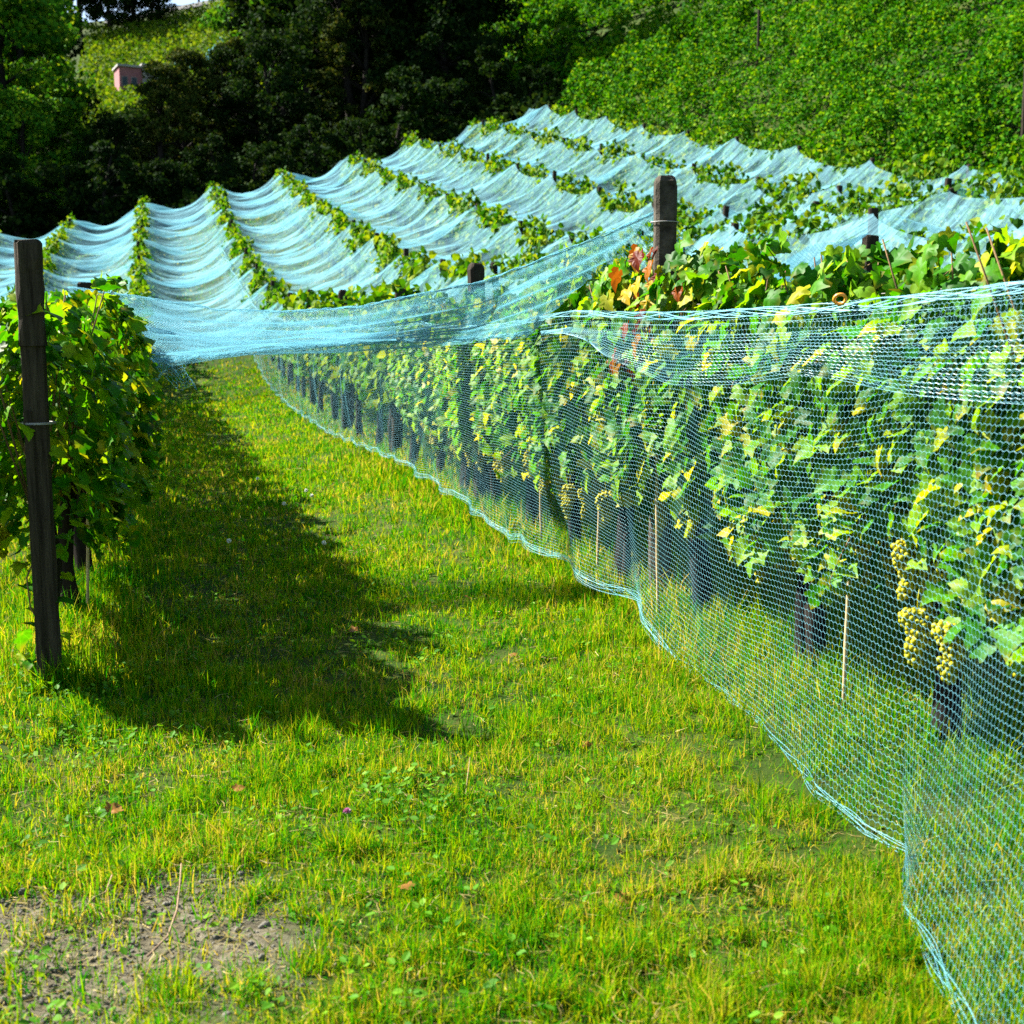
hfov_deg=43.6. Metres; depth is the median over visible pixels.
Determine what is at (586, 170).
grape vine
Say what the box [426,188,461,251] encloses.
grape vine
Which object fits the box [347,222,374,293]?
grape vine
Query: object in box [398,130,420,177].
grape vine
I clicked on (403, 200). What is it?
grape vine
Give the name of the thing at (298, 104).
broadleaf tree
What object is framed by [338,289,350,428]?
vineyard post
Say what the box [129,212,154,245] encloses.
grape vine
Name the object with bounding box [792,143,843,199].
grape vine
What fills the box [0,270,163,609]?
grape vine
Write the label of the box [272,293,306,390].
grape vine
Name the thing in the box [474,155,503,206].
grape vine
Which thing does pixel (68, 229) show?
grape vine
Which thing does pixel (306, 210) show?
grape vine
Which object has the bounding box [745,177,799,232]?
grape vine
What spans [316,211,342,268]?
grape vine
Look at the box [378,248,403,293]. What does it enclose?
grape vine
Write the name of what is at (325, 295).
grape vine
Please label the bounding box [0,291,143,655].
grape vine
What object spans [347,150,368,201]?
grape vine
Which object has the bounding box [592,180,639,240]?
grape vine
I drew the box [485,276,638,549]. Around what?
grape vine
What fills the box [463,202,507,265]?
grape vine
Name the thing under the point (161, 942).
twig
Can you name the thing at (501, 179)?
grape vine
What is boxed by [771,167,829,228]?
grape vine
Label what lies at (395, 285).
grape vine
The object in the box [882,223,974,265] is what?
grape vine
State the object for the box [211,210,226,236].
grape vine
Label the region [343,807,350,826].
clover flower
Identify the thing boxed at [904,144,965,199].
grape vine
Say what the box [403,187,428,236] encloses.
grape vine
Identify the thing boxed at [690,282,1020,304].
trellis wire
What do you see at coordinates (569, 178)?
grape vine
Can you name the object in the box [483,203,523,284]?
grape vine
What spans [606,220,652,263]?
grape vine
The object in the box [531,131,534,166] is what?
vineyard post
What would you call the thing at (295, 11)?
broadleaf tree
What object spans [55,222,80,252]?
grape vine
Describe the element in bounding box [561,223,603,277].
grape vine
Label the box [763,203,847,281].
grape vine
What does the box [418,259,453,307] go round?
grape vine
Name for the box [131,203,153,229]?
grape vine
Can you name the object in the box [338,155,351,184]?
grape vine
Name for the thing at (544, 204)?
grape vine
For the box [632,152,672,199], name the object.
grape vine
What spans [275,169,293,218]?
grape vine
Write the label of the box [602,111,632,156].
grape vine
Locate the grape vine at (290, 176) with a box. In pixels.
[278,172,295,221]
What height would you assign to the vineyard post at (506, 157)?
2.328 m
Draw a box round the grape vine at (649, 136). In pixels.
[636,121,671,158]
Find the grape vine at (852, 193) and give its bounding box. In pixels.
[829,179,892,229]
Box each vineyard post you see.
[14,239,61,690]
[77,282,98,440]
[271,280,275,360]
[287,293,293,384]
[305,189,307,238]
[307,289,316,404]
[319,199,322,253]
[333,215,337,269]
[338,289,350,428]
[350,154,353,196]
[352,220,356,286]
[364,160,366,205]
[374,233,378,286]
[380,168,383,214]
[390,288,406,453]
[397,175,401,225]
[403,248,408,263]
[420,138,423,181]
[420,182,423,238]
[439,143,441,186]
[440,259,445,283]
[445,193,450,254]
[460,150,462,196]
[467,262,489,502]
[476,203,482,261]
[486,154,489,206]
[490,262,497,292]
[505,125,507,167]
[516,163,519,220]
[518,221,522,263]
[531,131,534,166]
[552,171,556,234]
[562,137,565,181]
[575,108,577,151]
[597,143,603,186]
[605,116,608,154]
[640,153,644,213]
[648,175,678,595]
[684,129,689,175]
[691,163,695,217]
[723,205,729,218]
[730,223,738,244]
[734,137,738,190]
[755,176,760,200]
[756,9,759,66]
[795,145,801,200]
[812,201,819,262]
[836,185,842,227]
[861,235,878,457]
[868,208,878,234]
[869,158,874,204]
[944,178,951,223]
[944,187,956,264]
[966,164,972,186]
[1020,77,1023,154]
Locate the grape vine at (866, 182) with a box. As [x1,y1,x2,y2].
[843,161,899,201]
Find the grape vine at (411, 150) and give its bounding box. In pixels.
[404,135,420,175]
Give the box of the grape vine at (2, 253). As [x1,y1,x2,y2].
[0,245,4,263]
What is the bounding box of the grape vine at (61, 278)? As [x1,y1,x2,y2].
[43,256,62,289]
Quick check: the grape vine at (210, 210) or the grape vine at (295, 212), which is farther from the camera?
the grape vine at (210, 210)
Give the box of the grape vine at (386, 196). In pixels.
[382,169,408,224]
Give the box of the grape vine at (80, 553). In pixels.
[0,276,165,574]
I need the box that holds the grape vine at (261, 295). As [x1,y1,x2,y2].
[251,286,279,355]
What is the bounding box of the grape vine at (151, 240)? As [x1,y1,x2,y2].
[138,226,156,256]
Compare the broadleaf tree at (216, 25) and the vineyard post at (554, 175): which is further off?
the broadleaf tree at (216, 25)
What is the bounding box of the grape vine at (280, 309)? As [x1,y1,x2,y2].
[265,307,287,377]
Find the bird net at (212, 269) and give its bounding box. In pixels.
[153,203,220,312]
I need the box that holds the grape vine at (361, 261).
[354,228,386,286]
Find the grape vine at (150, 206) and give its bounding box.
[136,195,154,220]
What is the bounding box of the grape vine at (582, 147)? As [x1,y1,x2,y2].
[567,132,598,179]
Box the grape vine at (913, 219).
[867,181,956,248]
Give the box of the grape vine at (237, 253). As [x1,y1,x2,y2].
[226,235,256,283]
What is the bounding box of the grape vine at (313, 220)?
[307,198,328,257]
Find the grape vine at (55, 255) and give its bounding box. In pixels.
[43,238,65,279]
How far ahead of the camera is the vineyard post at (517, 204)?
45.65 m
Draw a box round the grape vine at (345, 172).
[341,155,361,198]
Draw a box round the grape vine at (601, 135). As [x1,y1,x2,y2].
[593,118,618,148]
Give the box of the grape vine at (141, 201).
[132,197,154,222]
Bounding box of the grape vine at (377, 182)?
[369,168,393,216]
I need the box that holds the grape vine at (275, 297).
[257,277,291,378]
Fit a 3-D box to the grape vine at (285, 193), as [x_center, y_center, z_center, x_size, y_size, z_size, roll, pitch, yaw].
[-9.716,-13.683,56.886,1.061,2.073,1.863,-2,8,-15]
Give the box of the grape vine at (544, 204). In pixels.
[539,176,573,229]
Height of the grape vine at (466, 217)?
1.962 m
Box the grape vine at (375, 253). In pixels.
[362,228,396,285]
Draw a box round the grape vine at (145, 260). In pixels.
[134,255,156,284]
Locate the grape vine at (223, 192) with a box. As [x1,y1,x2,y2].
[206,184,232,214]
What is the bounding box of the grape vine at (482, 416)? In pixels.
[459,274,591,526]
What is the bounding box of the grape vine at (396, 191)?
[389,171,416,228]
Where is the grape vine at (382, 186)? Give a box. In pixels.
[376,167,398,219]
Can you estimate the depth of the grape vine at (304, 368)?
23.68 m
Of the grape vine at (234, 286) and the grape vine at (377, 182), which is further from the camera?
the grape vine at (377, 182)
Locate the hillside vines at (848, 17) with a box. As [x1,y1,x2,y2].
[473,0,1023,184]
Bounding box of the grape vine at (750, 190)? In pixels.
[725,174,773,221]
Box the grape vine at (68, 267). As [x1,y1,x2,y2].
[58,242,70,277]
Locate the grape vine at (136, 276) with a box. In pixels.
[126,271,159,310]
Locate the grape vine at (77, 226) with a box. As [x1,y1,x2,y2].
[65,212,84,240]
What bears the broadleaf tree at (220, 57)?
on the ground at (318, 264)
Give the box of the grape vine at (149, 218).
[131,214,155,243]
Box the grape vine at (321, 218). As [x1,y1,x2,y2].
[313,199,340,262]
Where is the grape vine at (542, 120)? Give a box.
[534,107,557,136]
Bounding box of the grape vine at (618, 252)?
[587,243,652,286]
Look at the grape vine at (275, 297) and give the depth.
29.30 m
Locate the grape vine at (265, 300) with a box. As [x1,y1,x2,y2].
[254,286,283,369]
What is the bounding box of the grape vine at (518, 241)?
[504,214,554,272]
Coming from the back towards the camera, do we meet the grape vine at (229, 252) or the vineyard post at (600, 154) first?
the vineyard post at (600, 154)
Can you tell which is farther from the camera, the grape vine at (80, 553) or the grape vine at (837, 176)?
the grape vine at (837, 176)
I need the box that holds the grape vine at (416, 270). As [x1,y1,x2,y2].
[405,245,439,296]
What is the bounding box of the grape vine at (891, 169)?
[871,154,923,199]
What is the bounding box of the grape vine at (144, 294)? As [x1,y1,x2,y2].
[123,287,156,323]
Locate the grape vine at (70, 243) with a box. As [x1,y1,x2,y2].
[54,230,75,279]
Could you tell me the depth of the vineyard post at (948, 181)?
26.41 m
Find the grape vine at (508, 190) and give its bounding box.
[503,162,538,220]
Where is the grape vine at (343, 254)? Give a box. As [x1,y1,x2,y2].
[339,219,369,284]
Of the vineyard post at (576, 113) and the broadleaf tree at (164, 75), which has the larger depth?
the broadleaf tree at (164, 75)
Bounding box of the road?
[105,0,216,22]
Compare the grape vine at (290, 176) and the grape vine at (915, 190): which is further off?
the grape vine at (290, 176)
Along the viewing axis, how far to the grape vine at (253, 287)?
33.39 m
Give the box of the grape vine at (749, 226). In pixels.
[727,211,794,271]
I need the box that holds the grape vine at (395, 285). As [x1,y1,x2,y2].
[358,271,453,468]
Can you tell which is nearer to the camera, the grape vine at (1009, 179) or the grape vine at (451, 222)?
the grape vine at (1009, 179)
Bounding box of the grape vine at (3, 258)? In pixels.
[0,242,6,261]
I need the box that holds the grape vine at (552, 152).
[544,136,572,180]
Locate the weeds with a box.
[0,476,1023,1023]
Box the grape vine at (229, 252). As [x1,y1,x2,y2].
[224,240,249,275]
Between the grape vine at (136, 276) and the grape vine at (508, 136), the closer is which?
the grape vine at (136, 276)
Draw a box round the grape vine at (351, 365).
[338,283,394,445]
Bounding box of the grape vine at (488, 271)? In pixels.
[457,255,504,304]
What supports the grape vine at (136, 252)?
on the ground at (318, 264)
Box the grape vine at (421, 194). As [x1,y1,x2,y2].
[412,180,442,241]
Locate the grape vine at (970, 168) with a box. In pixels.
[933,162,995,207]
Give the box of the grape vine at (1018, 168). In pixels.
[1011,159,1023,218]
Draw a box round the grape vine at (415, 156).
[410,138,433,181]
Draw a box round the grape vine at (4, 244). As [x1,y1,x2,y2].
[0,230,8,258]
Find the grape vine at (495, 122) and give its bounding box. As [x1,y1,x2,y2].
[482,115,504,155]
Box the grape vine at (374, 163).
[359,153,382,210]
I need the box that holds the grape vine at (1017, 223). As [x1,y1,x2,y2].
[935,214,1023,268]
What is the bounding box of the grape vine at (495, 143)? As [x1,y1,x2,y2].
[489,123,511,168]
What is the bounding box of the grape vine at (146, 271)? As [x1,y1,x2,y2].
[129,258,156,296]
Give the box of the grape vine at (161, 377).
[53,290,163,548]
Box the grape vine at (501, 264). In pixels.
[485,253,533,303]
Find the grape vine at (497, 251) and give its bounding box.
[491,222,541,262]
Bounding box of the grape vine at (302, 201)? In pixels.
[295,190,317,242]
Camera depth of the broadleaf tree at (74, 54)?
94.72 m
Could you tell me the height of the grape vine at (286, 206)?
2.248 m
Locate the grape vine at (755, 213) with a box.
[726,196,793,244]
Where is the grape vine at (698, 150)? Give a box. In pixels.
[679,127,719,169]
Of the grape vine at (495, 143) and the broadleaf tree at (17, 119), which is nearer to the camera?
the grape vine at (495, 143)
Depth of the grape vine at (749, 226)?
20.06 m
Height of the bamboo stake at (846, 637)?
1.101 m
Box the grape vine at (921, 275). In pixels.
[749,222,1023,742]
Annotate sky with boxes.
[67,0,206,21]
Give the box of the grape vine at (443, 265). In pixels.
[430,253,464,315]
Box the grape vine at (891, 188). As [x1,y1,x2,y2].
[861,170,920,240]
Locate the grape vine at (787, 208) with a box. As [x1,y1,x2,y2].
[763,193,821,255]
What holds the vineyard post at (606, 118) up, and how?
on the ground at (318, 264)
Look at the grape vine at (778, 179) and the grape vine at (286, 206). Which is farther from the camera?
the grape vine at (286, 206)
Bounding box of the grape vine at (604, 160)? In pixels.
[590,138,624,199]
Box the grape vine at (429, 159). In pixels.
[423,141,445,186]
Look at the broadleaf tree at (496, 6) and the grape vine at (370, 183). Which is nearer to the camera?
the grape vine at (370, 183)
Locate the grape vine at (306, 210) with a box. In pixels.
[298,193,322,246]
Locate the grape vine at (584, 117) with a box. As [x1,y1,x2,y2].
[572,106,597,151]
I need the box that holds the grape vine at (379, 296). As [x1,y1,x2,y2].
[353,289,422,452]
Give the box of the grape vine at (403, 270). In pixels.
[393,251,436,294]
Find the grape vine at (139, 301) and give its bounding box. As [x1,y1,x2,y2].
[70,298,165,439]
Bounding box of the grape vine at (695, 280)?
[584,229,842,616]
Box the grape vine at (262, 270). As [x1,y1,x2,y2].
[243,261,275,317]
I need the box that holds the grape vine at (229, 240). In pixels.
[221,227,242,269]
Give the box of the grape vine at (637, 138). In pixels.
[626,124,657,160]
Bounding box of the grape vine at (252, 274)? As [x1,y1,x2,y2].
[240,266,269,303]
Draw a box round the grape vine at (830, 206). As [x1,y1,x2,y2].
[794,195,862,258]
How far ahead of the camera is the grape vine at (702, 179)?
37.73 m
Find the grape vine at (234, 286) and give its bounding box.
[230,259,256,296]
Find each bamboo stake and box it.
[86,491,89,607]
[539,480,542,543]
[596,476,601,568]
[655,424,659,618]
[841,515,854,707]
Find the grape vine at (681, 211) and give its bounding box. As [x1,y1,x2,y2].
[677,196,704,232]
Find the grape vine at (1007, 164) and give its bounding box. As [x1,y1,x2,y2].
[973,153,1023,217]
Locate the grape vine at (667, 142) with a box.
[651,122,686,166]
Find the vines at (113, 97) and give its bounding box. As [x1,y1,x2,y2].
[72,0,264,124]
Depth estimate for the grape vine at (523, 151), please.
55.28 m
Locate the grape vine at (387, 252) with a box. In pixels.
[370,232,402,284]
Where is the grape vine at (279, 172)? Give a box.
[271,166,288,211]
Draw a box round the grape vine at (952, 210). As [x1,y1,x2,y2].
[905,180,1011,264]
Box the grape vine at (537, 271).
[519,255,581,299]
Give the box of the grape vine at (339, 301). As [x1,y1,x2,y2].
[317,294,367,426]
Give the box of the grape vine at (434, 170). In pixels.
[428,146,451,188]
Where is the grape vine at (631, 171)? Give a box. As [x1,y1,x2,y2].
[617,151,656,196]
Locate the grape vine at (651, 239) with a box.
[622,217,688,279]
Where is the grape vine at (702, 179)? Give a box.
[683,160,733,214]
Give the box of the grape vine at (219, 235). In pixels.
[215,211,241,242]
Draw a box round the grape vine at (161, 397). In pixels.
[52,336,162,424]
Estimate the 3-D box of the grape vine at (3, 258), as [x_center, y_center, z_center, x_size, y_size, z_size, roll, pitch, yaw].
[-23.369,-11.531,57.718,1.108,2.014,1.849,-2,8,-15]
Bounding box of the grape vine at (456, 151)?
[443,139,465,193]
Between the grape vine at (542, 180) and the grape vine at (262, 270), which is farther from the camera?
the grape vine at (542, 180)
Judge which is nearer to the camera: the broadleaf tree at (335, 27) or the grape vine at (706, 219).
the grape vine at (706, 219)
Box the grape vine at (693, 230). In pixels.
[677,211,726,255]
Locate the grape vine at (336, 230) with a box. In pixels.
[327,211,355,277]
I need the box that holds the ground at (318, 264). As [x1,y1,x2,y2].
[0,0,1023,1023]
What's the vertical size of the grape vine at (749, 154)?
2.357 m
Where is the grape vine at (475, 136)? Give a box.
[470,124,486,154]
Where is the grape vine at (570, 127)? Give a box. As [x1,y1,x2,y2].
[562,112,586,143]
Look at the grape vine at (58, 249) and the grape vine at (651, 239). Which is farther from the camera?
the grape vine at (58, 249)
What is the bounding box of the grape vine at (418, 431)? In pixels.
[385,293,466,476]
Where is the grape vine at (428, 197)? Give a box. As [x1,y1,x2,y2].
[419,182,444,247]
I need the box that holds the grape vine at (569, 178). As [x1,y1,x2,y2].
[547,167,592,231]
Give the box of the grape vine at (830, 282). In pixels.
[671,227,972,669]
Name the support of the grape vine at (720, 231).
on the ground at (318, 264)
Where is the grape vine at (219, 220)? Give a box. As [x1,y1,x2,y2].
[213,206,237,239]
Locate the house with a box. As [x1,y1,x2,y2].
[112,63,157,94]
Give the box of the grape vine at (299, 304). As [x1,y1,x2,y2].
[276,285,317,397]
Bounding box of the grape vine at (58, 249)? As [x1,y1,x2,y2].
[44,235,67,274]
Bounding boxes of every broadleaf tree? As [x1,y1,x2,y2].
[0,0,95,186]
[0,0,103,160]
[0,83,27,196]
[0,85,66,218]
[3,34,61,149]
[9,0,102,145]
[69,110,146,199]
[73,0,117,36]
[78,0,145,37]
[116,3,156,16]
[119,0,178,28]
[123,59,208,182]
[147,46,232,164]
[190,42,264,153]
[197,0,332,119]
[203,25,332,151]
[203,36,272,139]
[205,0,337,108]
[225,0,363,122]
[276,0,420,135]
[278,0,464,126]
[306,0,398,134]
[331,0,489,96]
[376,0,512,105]
[390,0,525,78]
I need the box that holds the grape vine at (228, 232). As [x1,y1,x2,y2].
[219,223,240,260]
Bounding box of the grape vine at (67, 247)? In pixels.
[48,229,74,284]
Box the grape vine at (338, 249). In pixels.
[331,221,362,285]
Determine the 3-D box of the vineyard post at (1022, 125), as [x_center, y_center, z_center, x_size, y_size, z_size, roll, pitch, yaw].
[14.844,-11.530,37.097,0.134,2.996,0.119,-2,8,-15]
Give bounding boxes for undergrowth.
[0,21,655,265]
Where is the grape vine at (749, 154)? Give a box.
[733,133,774,186]
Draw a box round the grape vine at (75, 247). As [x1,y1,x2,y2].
[58,231,78,258]
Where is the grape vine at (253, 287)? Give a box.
[240,269,278,352]
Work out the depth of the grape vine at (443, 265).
26.58 m
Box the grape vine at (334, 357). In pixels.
[317,285,391,437]
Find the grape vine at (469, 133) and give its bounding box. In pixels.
[464,118,480,149]
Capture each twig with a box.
[84,875,112,910]
[147,863,181,956]
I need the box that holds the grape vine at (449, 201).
[435,192,472,253]
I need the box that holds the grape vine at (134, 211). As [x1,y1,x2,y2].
[131,204,154,226]
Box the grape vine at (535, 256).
[498,252,559,294]
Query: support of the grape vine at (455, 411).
on the ground at (318, 264)
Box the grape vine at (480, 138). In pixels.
[477,116,500,151]
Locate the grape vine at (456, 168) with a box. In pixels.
[449,148,470,197]
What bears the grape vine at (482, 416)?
on the ground at (318, 264)
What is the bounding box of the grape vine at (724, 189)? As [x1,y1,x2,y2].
[703,160,750,224]
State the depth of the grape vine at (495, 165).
47.89 m
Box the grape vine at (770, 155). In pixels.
[752,134,795,190]
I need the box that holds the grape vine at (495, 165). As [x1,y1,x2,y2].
[481,150,513,202]
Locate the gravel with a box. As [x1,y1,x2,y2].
[0,862,348,1023]
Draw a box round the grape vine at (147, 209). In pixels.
[134,204,154,230]
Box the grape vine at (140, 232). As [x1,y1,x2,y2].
[128,227,155,260]
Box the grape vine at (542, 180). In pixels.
[524,165,563,216]
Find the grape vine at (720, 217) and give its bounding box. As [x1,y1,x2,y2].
[703,214,740,244]
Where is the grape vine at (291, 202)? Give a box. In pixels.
[288,178,312,233]
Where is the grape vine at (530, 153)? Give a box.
[525,130,551,169]
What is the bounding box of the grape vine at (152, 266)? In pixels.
[123,245,160,279]
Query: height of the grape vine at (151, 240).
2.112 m
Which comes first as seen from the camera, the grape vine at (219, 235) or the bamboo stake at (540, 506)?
the bamboo stake at (540, 506)
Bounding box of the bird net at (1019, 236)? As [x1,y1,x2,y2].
[334,168,1023,258]
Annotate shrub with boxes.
[0,151,51,240]
[5,159,112,233]
[60,140,153,232]
[130,157,198,208]
[180,133,243,196]
[228,140,294,195]
[278,113,342,183]
[326,116,383,165]
[362,64,459,161]
[409,76,483,130]
[446,45,520,118]
[504,64,565,114]
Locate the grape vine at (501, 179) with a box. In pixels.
[493,157,524,215]
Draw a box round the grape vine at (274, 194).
[272,174,282,202]
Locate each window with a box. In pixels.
[121,76,127,85]
[131,77,136,84]
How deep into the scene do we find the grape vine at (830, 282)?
5.57 m
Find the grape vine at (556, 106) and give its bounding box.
[546,99,568,136]
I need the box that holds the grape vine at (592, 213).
[578,189,622,234]
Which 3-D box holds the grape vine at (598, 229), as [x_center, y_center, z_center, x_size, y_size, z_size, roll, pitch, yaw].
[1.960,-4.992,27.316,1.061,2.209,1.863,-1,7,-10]
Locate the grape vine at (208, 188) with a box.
[203,181,219,206]
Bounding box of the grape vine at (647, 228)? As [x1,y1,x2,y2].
[639,207,684,251]
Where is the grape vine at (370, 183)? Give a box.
[365,167,386,213]
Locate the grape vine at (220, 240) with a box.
[217,225,233,251]
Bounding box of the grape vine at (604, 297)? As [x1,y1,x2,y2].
[517,241,749,581]
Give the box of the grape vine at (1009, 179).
[986,168,1023,238]
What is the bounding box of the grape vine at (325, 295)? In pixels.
[302,286,354,419]
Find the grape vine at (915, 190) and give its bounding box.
[894,182,963,231]
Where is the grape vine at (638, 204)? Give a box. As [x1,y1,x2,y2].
[614,189,653,243]
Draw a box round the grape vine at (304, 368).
[285,309,320,381]
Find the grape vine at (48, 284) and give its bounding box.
[43,274,53,291]
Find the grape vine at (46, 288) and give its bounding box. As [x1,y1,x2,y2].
[43,271,49,294]
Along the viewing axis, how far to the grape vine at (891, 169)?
33.83 m
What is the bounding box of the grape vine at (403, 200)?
[397,172,419,232]
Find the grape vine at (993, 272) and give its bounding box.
[934,222,1023,665]
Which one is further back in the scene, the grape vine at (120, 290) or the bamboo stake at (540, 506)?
the grape vine at (120, 290)
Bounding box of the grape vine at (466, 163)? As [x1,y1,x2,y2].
[458,146,483,198]
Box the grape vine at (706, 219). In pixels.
[680,204,722,252]
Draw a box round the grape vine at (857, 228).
[824,187,907,248]
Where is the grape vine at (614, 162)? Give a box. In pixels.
[603,142,639,189]
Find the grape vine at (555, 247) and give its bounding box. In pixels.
[543,229,590,278]
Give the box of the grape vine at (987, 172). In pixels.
[932,167,1014,232]
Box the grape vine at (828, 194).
[807,184,854,235]
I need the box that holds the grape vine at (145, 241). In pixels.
[128,227,155,261]
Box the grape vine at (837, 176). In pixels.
[818,147,869,199]
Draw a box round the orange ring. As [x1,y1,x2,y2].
[832,293,846,305]
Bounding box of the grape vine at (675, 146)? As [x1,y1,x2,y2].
[665,129,702,176]
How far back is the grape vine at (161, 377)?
9.49 m
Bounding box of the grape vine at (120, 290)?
[94,288,123,296]
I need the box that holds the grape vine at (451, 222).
[443,188,481,257]
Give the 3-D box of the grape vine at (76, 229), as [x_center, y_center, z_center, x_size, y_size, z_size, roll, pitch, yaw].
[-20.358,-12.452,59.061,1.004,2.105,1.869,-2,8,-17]
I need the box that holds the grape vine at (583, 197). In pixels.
[563,177,597,235]
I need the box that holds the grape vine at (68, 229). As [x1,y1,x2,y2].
[57,220,77,269]
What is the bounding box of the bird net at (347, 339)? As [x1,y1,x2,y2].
[68,212,652,367]
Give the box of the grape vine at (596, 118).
[583,107,604,152]
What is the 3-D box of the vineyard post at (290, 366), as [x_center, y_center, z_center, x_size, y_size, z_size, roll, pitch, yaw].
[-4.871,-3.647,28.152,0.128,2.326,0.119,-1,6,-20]
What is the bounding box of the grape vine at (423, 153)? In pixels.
[415,138,438,184]
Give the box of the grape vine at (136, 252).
[127,243,155,266]
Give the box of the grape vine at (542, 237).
[518,212,565,278]
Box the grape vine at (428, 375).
[398,289,507,494]
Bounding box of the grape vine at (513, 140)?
[507,123,531,170]
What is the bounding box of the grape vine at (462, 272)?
[443,247,488,305]
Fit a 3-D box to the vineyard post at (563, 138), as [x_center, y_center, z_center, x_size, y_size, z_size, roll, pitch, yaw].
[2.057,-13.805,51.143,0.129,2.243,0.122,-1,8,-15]
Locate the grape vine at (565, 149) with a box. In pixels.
[556,133,584,182]
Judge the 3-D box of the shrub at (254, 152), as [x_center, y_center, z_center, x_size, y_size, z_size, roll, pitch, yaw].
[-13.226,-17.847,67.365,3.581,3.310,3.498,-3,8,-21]
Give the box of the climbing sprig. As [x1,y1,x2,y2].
[0,502,91,681]
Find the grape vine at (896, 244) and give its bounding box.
[835,234,899,251]
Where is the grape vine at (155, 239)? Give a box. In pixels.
[133,215,156,240]
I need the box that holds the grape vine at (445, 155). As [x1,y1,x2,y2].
[434,137,460,192]
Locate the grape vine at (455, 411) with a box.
[429,289,551,507]
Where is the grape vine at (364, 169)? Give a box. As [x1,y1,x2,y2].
[357,161,376,206]
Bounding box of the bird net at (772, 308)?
[220,244,1023,1023]
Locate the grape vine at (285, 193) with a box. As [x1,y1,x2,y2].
[281,179,298,225]
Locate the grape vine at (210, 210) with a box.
[207,199,218,225]
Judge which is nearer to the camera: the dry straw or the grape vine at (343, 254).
the dry straw
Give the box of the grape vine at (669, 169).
[647,153,689,201]
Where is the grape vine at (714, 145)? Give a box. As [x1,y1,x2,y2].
[698,128,734,187]
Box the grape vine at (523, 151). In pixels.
[516,128,540,163]
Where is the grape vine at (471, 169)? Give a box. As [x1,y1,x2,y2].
[464,152,493,201]
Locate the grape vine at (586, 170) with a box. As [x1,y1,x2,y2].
[576,146,609,193]
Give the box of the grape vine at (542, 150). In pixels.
[535,122,561,180]
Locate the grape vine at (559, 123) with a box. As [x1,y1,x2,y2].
[554,102,578,135]
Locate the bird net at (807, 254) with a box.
[566,217,869,331]
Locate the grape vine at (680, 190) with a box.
[677,160,709,216]
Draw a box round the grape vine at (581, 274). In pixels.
[561,248,604,286]
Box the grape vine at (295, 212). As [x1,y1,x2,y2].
[291,189,304,238]
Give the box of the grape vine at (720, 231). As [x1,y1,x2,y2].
[690,218,746,265]
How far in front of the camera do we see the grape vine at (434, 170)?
57.62 m
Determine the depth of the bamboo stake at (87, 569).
7.27 m
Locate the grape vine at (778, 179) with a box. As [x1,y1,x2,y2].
[775,149,817,194]
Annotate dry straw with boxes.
[0,455,941,1023]
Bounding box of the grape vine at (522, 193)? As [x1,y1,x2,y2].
[513,158,551,216]
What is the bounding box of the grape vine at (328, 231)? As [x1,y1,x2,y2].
[323,203,347,272]
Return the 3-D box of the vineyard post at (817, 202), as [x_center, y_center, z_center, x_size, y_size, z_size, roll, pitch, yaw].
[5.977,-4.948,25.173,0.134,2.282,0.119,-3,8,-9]
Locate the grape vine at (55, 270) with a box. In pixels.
[43,250,60,291]
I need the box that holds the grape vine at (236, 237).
[225,234,249,299]
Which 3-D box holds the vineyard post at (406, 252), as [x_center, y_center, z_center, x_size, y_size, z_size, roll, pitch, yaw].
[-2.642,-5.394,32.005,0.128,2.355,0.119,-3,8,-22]
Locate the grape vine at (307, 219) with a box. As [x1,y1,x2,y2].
[304,199,319,252]
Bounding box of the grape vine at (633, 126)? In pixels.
[614,117,647,166]
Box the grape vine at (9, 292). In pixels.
[6,284,15,299]
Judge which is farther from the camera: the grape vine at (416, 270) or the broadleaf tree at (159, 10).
the broadleaf tree at (159, 10)
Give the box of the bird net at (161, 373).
[153,355,196,389]
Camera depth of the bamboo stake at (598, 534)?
8.01 m
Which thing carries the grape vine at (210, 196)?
on the ground at (318, 264)
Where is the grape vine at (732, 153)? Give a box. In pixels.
[713,141,753,189]
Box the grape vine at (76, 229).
[64,218,81,248]
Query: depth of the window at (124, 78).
128.44 m
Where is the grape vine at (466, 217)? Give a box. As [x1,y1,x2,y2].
[454,207,489,251]
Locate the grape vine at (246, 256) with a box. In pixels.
[236,248,267,296]
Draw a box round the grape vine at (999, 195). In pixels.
[961,171,1023,242]
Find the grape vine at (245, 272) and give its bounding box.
[235,253,270,308]
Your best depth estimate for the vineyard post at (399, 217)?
50.09 m
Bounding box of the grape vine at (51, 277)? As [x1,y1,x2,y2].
[43,252,58,290]
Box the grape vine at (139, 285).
[129,279,156,316]
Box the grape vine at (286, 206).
[284,180,302,229]
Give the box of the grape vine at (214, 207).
[208,192,231,226]
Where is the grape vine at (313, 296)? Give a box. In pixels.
[288,287,333,412]
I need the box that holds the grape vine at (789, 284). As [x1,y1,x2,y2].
[739,265,797,335]
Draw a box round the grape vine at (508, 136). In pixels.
[497,120,522,161]
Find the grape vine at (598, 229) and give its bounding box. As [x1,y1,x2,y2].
[576,225,623,278]
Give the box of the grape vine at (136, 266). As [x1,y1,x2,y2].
[121,260,154,293]
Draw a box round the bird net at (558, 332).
[541,298,1023,404]
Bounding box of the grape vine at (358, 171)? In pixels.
[349,160,368,204]
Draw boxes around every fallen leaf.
[105,802,123,813]
[232,783,244,791]
[347,626,357,632]
[396,881,413,889]
[582,741,592,747]
[615,891,630,902]
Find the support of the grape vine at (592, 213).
on the ground at (318, 264)
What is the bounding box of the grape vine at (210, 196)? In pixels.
[203,186,222,219]
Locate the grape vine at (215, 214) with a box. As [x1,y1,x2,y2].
[210,197,234,230]

